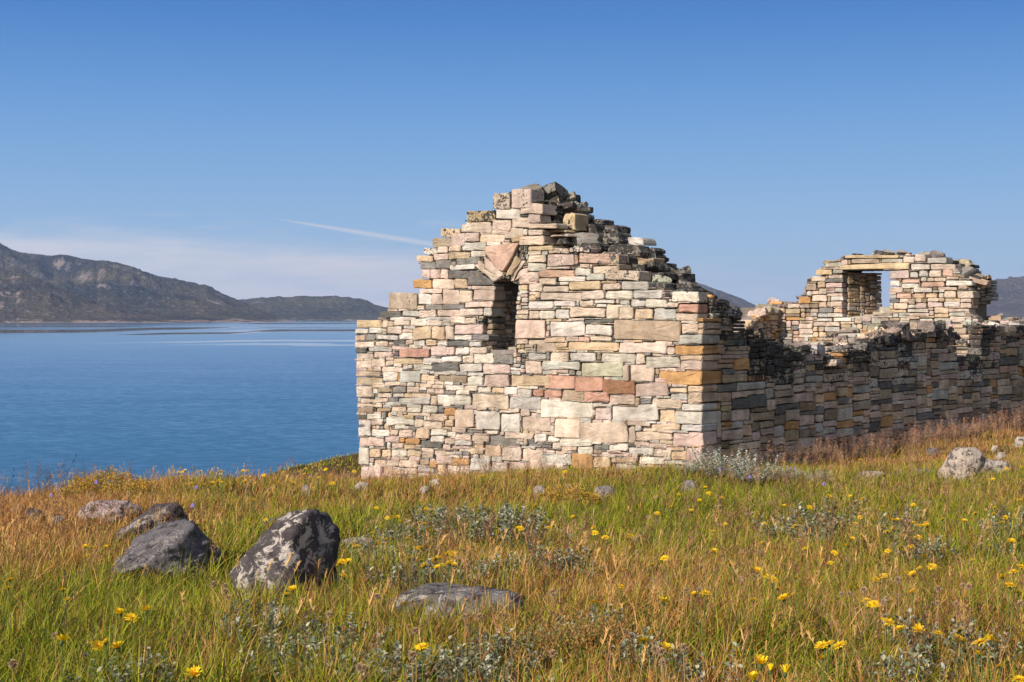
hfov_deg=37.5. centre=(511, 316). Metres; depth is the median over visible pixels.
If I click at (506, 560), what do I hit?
willow shrub
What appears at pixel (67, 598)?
yellow flower
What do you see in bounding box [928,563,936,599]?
yellow flower
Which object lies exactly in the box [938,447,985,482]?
boulder
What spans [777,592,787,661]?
yellow flower
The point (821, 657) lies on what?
yellow flower
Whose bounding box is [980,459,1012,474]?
boulder
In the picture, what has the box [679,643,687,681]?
seed head
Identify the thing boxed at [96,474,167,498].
bedstraw plant
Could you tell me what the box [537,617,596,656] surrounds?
willow shrub
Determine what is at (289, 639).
willow shrub
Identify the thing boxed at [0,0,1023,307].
sky
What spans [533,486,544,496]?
rock
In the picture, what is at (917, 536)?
yellow flower
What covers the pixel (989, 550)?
willow shrub
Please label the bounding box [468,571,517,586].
willow shrub
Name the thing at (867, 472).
boulder
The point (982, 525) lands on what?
willow shrub
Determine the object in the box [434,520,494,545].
willow shrub
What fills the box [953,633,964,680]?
yellow flower
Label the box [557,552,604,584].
willow shrub
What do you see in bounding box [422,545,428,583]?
yellow flower
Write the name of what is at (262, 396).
sea
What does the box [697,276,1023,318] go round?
mountains
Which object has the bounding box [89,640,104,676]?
yellow flower
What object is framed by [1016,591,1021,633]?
yellow flower
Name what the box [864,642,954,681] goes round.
willow shrub
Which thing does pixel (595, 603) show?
yellow flower
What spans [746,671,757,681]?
yellow flower
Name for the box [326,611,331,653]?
seed head
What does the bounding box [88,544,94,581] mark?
yellow flower
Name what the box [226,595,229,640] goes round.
seed head
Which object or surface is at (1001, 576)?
yellow flower
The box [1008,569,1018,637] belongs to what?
yellow flower
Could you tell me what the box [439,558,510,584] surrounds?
willow shrub
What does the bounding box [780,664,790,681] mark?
yellow flower
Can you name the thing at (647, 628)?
willow shrub
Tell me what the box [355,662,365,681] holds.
seed head
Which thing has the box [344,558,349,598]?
yellow flower
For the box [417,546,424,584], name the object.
yellow flower
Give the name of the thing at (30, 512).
rock
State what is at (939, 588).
seed head
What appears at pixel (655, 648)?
seed head
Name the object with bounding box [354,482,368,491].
rock
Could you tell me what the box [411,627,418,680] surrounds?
seed head
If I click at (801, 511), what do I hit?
willow shrub
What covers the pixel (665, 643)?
yellow flower
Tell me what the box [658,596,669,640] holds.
yellow flower
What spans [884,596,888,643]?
seed head
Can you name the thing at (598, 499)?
bedstraw plant
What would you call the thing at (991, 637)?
yellow flower
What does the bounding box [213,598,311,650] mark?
willow shrub
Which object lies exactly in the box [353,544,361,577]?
yellow flower
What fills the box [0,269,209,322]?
hills
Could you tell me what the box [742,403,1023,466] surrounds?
tall grass
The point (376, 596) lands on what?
seed head
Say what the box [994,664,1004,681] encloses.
yellow flower
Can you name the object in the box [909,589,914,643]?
yellow flower
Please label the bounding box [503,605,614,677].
bedstraw plant
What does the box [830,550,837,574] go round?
yellow flower
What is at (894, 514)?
willow shrub
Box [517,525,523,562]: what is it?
yellow flower
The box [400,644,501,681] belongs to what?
willow shrub
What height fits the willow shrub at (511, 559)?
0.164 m
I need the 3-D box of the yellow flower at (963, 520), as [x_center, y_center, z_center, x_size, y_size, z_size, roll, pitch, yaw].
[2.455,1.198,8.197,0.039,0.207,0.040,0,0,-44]
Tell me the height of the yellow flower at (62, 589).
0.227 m
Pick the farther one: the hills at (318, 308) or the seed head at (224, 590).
the hills at (318, 308)
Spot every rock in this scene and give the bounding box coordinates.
[25,508,46,522]
[52,516,65,522]
[301,485,312,497]
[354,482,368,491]
[420,486,429,493]
[429,479,440,488]
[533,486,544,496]
[593,485,614,500]
[681,480,696,492]
[926,448,939,454]
[996,452,1005,460]
[1013,436,1023,447]
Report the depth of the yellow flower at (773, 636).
5.04 m
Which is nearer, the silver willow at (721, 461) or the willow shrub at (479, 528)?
the willow shrub at (479, 528)
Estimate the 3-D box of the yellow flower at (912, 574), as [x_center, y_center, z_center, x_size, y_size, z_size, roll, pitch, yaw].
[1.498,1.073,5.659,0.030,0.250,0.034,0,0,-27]
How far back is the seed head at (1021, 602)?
5.36 m
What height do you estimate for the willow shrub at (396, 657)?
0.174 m
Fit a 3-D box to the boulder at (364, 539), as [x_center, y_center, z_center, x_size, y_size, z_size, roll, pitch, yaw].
[-0.935,1.395,9.126,0.187,0.125,0.139,0,0,0]
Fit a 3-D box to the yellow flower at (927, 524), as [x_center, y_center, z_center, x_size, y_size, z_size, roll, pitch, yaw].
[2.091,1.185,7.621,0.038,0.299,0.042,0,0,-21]
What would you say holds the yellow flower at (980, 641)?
on the ground at (329, 467)
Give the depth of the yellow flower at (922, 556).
5.78 m
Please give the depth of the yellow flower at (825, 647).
4.22 m
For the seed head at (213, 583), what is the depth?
5.62 m
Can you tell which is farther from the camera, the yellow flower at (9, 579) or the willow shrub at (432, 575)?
the willow shrub at (432, 575)
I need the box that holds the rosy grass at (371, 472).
[235,465,484,480]
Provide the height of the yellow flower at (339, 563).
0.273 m
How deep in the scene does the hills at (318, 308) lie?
3957.14 m
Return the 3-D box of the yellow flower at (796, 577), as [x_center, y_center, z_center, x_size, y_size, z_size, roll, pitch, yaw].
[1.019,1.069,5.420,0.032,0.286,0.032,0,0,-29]
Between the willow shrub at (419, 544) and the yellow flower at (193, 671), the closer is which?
the yellow flower at (193, 671)
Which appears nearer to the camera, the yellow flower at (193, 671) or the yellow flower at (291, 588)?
the yellow flower at (193, 671)
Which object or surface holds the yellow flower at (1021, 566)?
on the ground at (329, 467)
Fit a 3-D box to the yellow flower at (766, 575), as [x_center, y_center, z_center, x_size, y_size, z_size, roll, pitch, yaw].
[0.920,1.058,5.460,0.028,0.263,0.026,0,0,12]
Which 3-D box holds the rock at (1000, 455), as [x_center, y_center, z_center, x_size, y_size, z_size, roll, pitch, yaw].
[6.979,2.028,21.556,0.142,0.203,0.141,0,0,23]
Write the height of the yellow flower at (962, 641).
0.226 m
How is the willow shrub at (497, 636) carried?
on the ground at (329, 467)
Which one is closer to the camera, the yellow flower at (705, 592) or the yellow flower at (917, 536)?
the yellow flower at (705, 592)
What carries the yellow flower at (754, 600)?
on the ground at (329, 467)
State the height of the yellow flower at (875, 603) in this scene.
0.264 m
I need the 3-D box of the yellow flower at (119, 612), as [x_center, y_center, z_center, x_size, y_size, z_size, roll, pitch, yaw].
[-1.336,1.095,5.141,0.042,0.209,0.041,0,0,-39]
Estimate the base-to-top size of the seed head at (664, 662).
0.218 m
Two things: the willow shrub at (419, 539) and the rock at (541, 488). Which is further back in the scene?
the rock at (541, 488)
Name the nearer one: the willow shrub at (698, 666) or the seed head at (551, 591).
the willow shrub at (698, 666)
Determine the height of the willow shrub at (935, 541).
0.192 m
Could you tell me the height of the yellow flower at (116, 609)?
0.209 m
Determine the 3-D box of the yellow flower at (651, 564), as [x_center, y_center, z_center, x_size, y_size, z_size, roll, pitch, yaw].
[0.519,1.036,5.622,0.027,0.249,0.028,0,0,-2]
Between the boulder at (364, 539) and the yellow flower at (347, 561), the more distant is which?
the boulder at (364, 539)
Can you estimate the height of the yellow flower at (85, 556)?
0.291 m
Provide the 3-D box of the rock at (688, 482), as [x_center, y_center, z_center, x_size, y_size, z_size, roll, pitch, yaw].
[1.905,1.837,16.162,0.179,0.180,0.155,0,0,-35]
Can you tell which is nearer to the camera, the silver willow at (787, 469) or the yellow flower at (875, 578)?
the yellow flower at (875, 578)
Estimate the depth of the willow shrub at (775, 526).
10.10 m
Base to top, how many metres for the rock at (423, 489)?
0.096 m
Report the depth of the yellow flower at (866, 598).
5.42 m
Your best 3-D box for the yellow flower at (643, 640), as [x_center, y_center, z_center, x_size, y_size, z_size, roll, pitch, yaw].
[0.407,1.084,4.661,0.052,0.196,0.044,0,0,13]
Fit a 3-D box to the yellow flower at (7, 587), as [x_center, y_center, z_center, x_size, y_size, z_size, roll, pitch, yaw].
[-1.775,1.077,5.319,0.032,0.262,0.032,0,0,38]
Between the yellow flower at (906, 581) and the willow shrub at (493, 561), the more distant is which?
the willow shrub at (493, 561)
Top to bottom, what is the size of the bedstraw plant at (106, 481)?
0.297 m
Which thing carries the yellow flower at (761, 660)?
on the ground at (329, 467)
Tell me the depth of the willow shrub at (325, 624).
5.22 m
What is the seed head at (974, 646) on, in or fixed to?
on the ground at (329, 467)
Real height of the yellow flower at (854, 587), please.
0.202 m
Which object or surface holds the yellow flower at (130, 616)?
on the ground at (329, 467)
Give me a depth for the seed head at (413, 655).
4.32 m
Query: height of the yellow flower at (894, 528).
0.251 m
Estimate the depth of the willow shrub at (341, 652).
4.86 m
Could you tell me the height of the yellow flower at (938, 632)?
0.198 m
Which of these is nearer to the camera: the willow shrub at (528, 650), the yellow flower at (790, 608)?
the willow shrub at (528, 650)
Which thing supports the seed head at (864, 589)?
on the ground at (329, 467)
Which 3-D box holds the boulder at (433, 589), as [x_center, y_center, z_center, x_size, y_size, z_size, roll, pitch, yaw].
[-0.255,1.176,5.956,0.614,0.210,0.338,0,0,22]
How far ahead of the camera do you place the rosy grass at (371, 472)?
26.17 m
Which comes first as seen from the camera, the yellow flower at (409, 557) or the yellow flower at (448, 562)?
the yellow flower at (448, 562)
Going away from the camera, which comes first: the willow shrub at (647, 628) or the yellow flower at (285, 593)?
the willow shrub at (647, 628)
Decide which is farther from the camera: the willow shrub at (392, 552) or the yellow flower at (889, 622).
the willow shrub at (392, 552)
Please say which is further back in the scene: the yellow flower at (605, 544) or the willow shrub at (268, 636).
the yellow flower at (605, 544)
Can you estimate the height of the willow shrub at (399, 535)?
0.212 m
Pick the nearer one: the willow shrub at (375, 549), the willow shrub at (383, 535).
the willow shrub at (375, 549)
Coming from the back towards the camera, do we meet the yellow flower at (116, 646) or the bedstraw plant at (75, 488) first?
the bedstraw plant at (75, 488)
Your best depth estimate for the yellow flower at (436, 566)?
6.04 m
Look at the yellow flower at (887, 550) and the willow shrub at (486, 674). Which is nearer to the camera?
the willow shrub at (486, 674)
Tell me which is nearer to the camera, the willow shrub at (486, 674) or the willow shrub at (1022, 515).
the willow shrub at (486, 674)
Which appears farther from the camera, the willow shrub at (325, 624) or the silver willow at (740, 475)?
the silver willow at (740, 475)
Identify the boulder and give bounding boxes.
[77,500,143,522]
[109,519,222,582]
[113,502,188,546]
[229,508,340,601]
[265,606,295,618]
[342,537,371,551]
[386,582,524,632]
[857,471,885,480]
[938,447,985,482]
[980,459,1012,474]
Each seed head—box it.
[7,660,16,681]
[52,632,57,679]
[210,581,216,617]
[222,588,227,622]
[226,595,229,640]
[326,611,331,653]
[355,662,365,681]
[373,593,379,654]
[407,651,416,677]
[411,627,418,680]
[462,613,467,651]
[476,613,482,674]
[548,589,555,634]
[548,649,557,681]
[551,592,556,636]
[650,644,658,681]
[656,648,666,681]
[658,658,667,681]
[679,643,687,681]
[683,588,688,639]
[697,587,702,642]
[839,592,843,628]
[847,591,850,653]
[861,586,867,643]
[880,598,887,646]
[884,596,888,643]
[895,576,901,639]
[935,585,941,638]
[935,600,939,655]
[960,582,965,625]
[966,583,972,649]
[970,641,977,676]
[1017,600,1023,637]
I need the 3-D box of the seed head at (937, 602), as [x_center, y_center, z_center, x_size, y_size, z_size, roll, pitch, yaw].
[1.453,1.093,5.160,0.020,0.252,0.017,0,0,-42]
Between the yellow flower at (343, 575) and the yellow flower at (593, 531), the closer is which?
the yellow flower at (343, 575)
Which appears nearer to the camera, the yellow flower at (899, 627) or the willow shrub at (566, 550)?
the yellow flower at (899, 627)
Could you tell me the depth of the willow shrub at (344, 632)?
5.15 m
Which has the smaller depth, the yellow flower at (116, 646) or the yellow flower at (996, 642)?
the yellow flower at (116, 646)
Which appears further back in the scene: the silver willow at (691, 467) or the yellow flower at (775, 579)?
the silver willow at (691, 467)
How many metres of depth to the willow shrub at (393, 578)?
6.59 m
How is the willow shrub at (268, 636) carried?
on the ground at (329, 467)
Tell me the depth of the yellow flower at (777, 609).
5.28 m
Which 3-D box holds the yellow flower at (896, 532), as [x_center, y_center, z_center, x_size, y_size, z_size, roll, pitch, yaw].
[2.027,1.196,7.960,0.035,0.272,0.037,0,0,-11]
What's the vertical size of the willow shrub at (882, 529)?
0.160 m
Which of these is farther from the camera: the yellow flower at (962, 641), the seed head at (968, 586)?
the seed head at (968, 586)
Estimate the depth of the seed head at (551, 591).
5.36 m
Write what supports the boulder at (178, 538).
on the ground at (329, 467)
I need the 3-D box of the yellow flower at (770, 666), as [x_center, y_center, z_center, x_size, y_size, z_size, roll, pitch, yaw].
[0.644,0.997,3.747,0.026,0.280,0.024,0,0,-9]
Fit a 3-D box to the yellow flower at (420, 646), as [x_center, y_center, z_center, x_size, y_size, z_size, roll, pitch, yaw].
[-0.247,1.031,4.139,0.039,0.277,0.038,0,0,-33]
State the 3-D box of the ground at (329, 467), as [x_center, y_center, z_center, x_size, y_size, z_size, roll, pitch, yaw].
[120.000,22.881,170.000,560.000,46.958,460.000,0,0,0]
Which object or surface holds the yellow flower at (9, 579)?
on the ground at (329, 467)
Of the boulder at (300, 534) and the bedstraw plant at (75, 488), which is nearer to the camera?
the boulder at (300, 534)
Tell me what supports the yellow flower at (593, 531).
on the ground at (329, 467)
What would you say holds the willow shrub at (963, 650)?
on the ground at (329, 467)
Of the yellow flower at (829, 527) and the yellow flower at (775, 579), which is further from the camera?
the yellow flower at (829, 527)
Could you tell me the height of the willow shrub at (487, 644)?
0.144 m
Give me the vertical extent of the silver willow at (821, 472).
0.162 m
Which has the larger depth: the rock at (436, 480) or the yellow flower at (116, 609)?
the rock at (436, 480)
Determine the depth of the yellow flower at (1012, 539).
7.50 m
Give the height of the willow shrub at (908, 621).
0.201 m
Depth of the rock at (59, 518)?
11.02 m
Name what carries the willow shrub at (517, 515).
on the ground at (329, 467)
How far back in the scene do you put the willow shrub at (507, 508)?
10.21 m
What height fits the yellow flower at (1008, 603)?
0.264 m
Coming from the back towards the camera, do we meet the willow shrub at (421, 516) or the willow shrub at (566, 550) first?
the willow shrub at (421, 516)
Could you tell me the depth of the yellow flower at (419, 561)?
6.34 m
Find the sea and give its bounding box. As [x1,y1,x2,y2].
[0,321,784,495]
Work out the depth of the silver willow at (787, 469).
16.53 m
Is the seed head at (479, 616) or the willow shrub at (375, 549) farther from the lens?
the willow shrub at (375, 549)
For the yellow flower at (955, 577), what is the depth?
5.86 m
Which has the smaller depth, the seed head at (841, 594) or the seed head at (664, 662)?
the seed head at (664, 662)
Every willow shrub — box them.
[67,652,175,681]
[83,647,176,681]
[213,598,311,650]
[236,628,302,657]
[237,637,321,681]
[259,624,328,665]
[286,622,345,654]
[300,612,392,661]
[319,633,388,674]
[320,640,429,681]
[350,539,393,564]
[354,528,401,551]
[362,558,432,592]
[367,545,416,562]
[375,519,424,544]
[391,559,455,591]
[395,537,440,561]
[398,518,443,544]
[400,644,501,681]
[409,504,466,532]
[417,570,463,580]
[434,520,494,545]
[434,643,506,681]
[434,660,510,681]
[438,502,491,526]
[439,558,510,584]
[447,631,517,667]
[448,623,535,658]
[458,510,507,530]
[458,549,525,576]
[466,636,549,681]
[467,501,541,535]
[467,505,550,549]
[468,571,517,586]
[488,659,565,681]
[492,554,536,575]
[495,504,545,527]
[508,547,561,577]
[528,534,591,574]
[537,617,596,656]
[550,603,624,636]
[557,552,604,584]
[593,631,655,658]
[603,626,680,676]
[661,642,745,681]
[749,508,815,543]
[780,513,839,544]
[795,496,866,530]
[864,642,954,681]
[875,521,921,542]
[876,507,927,531]
[879,608,976,657]
[889,526,942,562]
[909,626,998,680]
[910,538,959,564]
[917,618,1023,669]
[972,540,1014,559]
[977,516,1023,540]
[989,505,1023,526]
[998,545,1022,563]
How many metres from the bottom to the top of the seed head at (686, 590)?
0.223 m
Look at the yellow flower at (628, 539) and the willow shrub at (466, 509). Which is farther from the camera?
the willow shrub at (466, 509)
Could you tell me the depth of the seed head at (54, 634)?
4.58 m
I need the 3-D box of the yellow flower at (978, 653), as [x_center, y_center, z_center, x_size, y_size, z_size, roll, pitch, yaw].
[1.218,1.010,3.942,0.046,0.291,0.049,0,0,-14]
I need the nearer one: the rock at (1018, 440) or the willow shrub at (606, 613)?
the willow shrub at (606, 613)
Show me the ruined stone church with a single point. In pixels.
(552, 318)
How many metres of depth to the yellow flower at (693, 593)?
5.06 m
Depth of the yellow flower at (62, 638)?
4.32 m
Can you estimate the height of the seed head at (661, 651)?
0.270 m
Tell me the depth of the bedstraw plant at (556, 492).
13.19 m
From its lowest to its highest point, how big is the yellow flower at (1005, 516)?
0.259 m
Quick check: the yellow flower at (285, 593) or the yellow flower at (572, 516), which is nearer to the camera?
the yellow flower at (285, 593)
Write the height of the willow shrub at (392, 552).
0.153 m
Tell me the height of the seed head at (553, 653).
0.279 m
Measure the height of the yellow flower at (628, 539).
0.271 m
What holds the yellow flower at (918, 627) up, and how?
on the ground at (329, 467)
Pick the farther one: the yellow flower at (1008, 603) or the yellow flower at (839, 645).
the yellow flower at (1008, 603)
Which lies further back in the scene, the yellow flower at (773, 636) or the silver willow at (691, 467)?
the silver willow at (691, 467)
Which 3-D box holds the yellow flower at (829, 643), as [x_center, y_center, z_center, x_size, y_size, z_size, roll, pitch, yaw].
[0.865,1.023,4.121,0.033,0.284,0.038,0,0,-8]
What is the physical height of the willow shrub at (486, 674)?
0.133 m
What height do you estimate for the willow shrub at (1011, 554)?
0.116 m
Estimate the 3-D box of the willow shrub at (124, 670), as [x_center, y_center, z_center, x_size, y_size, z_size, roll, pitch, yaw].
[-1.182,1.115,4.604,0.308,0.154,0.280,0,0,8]
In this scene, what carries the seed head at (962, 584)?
on the ground at (329, 467)
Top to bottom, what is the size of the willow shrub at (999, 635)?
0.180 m
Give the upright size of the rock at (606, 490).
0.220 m
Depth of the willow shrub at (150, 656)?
4.66 m
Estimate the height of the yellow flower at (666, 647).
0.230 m
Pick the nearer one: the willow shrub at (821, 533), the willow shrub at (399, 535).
the willow shrub at (399, 535)
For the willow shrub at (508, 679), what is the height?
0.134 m
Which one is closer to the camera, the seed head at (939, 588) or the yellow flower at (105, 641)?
the yellow flower at (105, 641)
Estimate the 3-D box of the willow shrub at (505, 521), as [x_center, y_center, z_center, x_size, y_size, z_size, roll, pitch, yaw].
[0.014,1.327,9.360,0.466,0.317,0.487,0,0,20]
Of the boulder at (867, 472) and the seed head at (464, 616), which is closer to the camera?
the seed head at (464, 616)
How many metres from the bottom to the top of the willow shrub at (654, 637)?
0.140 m
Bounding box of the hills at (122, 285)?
[0,243,295,321]
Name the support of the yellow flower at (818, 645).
on the ground at (329, 467)
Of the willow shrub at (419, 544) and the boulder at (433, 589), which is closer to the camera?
the boulder at (433, 589)
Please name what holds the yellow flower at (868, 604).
on the ground at (329, 467)
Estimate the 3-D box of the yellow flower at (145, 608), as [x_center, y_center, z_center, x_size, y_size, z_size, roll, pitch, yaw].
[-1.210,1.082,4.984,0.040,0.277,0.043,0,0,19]
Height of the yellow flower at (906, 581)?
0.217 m
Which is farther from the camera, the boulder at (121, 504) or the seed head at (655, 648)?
the boulder at (121, 504)
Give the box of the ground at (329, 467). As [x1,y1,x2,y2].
[1,429,1023,681]
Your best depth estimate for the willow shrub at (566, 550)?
7.07 m
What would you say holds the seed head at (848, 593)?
on the ground at (329, 467)
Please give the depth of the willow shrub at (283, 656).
4.79 m
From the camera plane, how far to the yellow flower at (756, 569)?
5.46 m
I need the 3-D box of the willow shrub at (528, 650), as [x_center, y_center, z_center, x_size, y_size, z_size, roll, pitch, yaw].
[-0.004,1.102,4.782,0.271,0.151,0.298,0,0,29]
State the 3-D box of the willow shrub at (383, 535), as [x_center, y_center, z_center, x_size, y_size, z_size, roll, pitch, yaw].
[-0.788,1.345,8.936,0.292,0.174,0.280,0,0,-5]
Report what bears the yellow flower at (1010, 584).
on the ground at (329, 467)
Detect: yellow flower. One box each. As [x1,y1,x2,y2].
[4,586,11,644]
[5,577,15,625]
[54,634,70,681]
[58,587,67,631]
[62,597,71,639]
[83,554,86,594]
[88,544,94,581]
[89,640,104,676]
[98,637,110,681]
[109,641,122,681]
[113,607,123,652]
[115,608,125,644]
[123,613,139,653]
[139,604,149,670]
[184,665,201,681]
[281,592,288,617]
[288,585,295,636]
[336,561,343,619]
[340,572,346,624]
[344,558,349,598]
[346,560,351,614]
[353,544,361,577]
[400,601,410,636]
[406,556,410,589]
[414,642,427,680]
[417,545,422,585]
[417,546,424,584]
[419,561,425,593]
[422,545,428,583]
[433,564,439,583]
[446,559,452,593]
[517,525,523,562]
[570,515,574,548]
[588,600,602,651]
[592,530,597,566]
[601,535,609,578]
[618,584,624,615]
[624,537,631,576]
[628,533,634,590]
[637,637,650,681]
[649,562,653,622]
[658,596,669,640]
[658,643,671,681]
[660,555,668,596]
[660,642,673,680]
[690,591,696,648]
[699,590,710,668]
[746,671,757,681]
[750,596,757,643]
[752,566,762,628]
[755,654,767,681]
[762,573,769,623]
[767,663,775,681]
[768,621,776,661]
[771,576,778,650]
[776,587,781,647]
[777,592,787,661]
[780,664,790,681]
[788,592,793,651]
[793,575,799,633]
[814,640,825,681]
[816,655,830,681]
[819,642,831,681]
[822,640,834,681]
[828,511,830,551]
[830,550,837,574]
[834,640,846,681]
[851,586,858,624]
[861,597,869,636]
[866,601,875,635]
[870,600,879,671]
[871,576,881,627]
[880,573,887,606]
[881,617,895,678]
[884,549,890,587]
[892,526,895,565]
[892,624,905,662]
[895,518,899,560]
[904,570,909,601]
[908,570,915,624]
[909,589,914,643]
[912,623,924,663]
[915,534,921,574]
[919,554,927,605]
[923,523,929,564]
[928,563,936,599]
[933,630,943,678]
[953,557,956,600]
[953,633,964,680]
[955,638,968,681]
[962,518,965,549]
[971,638,987,681]
[973,648,986,681]
[984,634,995,678]
[993,639,1003,678]
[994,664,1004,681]
[997,572,1005,623]
[1004,515,1009,551]
[1005,582,1011,636]
[1005,582,1016,648]
[1008,538,1014,563]
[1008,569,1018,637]
[1010,675,1023,681]
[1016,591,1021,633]
[1017,564,1023,598]
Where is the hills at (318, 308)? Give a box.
[236,295,388,320]
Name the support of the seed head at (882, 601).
on the ground at (329, 467)
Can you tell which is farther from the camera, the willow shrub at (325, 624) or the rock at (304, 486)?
the rock at (304, 486)
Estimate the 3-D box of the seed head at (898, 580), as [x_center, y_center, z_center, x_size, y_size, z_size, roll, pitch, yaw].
[1.380,1.068,5.400,0.028,0.286,0.025,0,0,-42]
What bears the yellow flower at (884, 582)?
on the ground at (329, 467)
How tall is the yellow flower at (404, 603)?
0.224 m
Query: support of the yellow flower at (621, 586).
on the ground at (329, 467)
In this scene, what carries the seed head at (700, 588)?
on the ground at (329, 467)
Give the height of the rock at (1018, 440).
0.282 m
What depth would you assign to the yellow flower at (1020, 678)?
3.74 m
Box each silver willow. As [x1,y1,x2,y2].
[674,461,700,475]
[690,446,761,480]
[725,453,778,484]
[768,464,802,479]
[804,469,830,483]
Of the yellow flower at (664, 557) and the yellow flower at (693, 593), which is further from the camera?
the yellow flower at (664, 557)
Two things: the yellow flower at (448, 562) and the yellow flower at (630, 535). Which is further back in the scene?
the yellow flower at (630, 535)
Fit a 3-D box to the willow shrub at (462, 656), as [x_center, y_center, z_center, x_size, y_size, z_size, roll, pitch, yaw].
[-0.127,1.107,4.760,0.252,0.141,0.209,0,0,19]
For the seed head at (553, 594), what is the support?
on the ground at (329, 467)
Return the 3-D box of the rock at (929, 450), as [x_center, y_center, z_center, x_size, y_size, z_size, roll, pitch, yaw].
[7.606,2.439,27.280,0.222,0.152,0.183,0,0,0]
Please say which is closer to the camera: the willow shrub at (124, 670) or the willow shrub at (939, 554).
the willow shrub at (124, 670)
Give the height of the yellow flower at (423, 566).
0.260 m
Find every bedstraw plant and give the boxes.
[59,474,107,497]
[69,464,136,497]
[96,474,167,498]
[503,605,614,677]
[536,477,597,506]
[565,601,649,668]
[570,488,608,505]
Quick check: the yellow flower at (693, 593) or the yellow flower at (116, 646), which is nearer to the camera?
the yellow flower at (116, 646)
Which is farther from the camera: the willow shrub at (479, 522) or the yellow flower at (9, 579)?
the willow shrub at (479, 522)
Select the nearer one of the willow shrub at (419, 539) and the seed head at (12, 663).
the seed head at (12, 663)
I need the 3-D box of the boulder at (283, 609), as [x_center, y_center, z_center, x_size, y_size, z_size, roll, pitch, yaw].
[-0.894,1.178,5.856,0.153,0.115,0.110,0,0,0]
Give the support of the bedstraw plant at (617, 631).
on the ground at (329, 467)
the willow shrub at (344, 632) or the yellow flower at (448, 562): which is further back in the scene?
the yellow flower at (448, 562)
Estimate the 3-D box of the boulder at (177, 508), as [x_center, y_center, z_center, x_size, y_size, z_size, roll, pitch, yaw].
[-2.254,1.341,9.364,0.471,0.387,0.329,0,0,-30]
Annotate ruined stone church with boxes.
[355,182,1023,480]

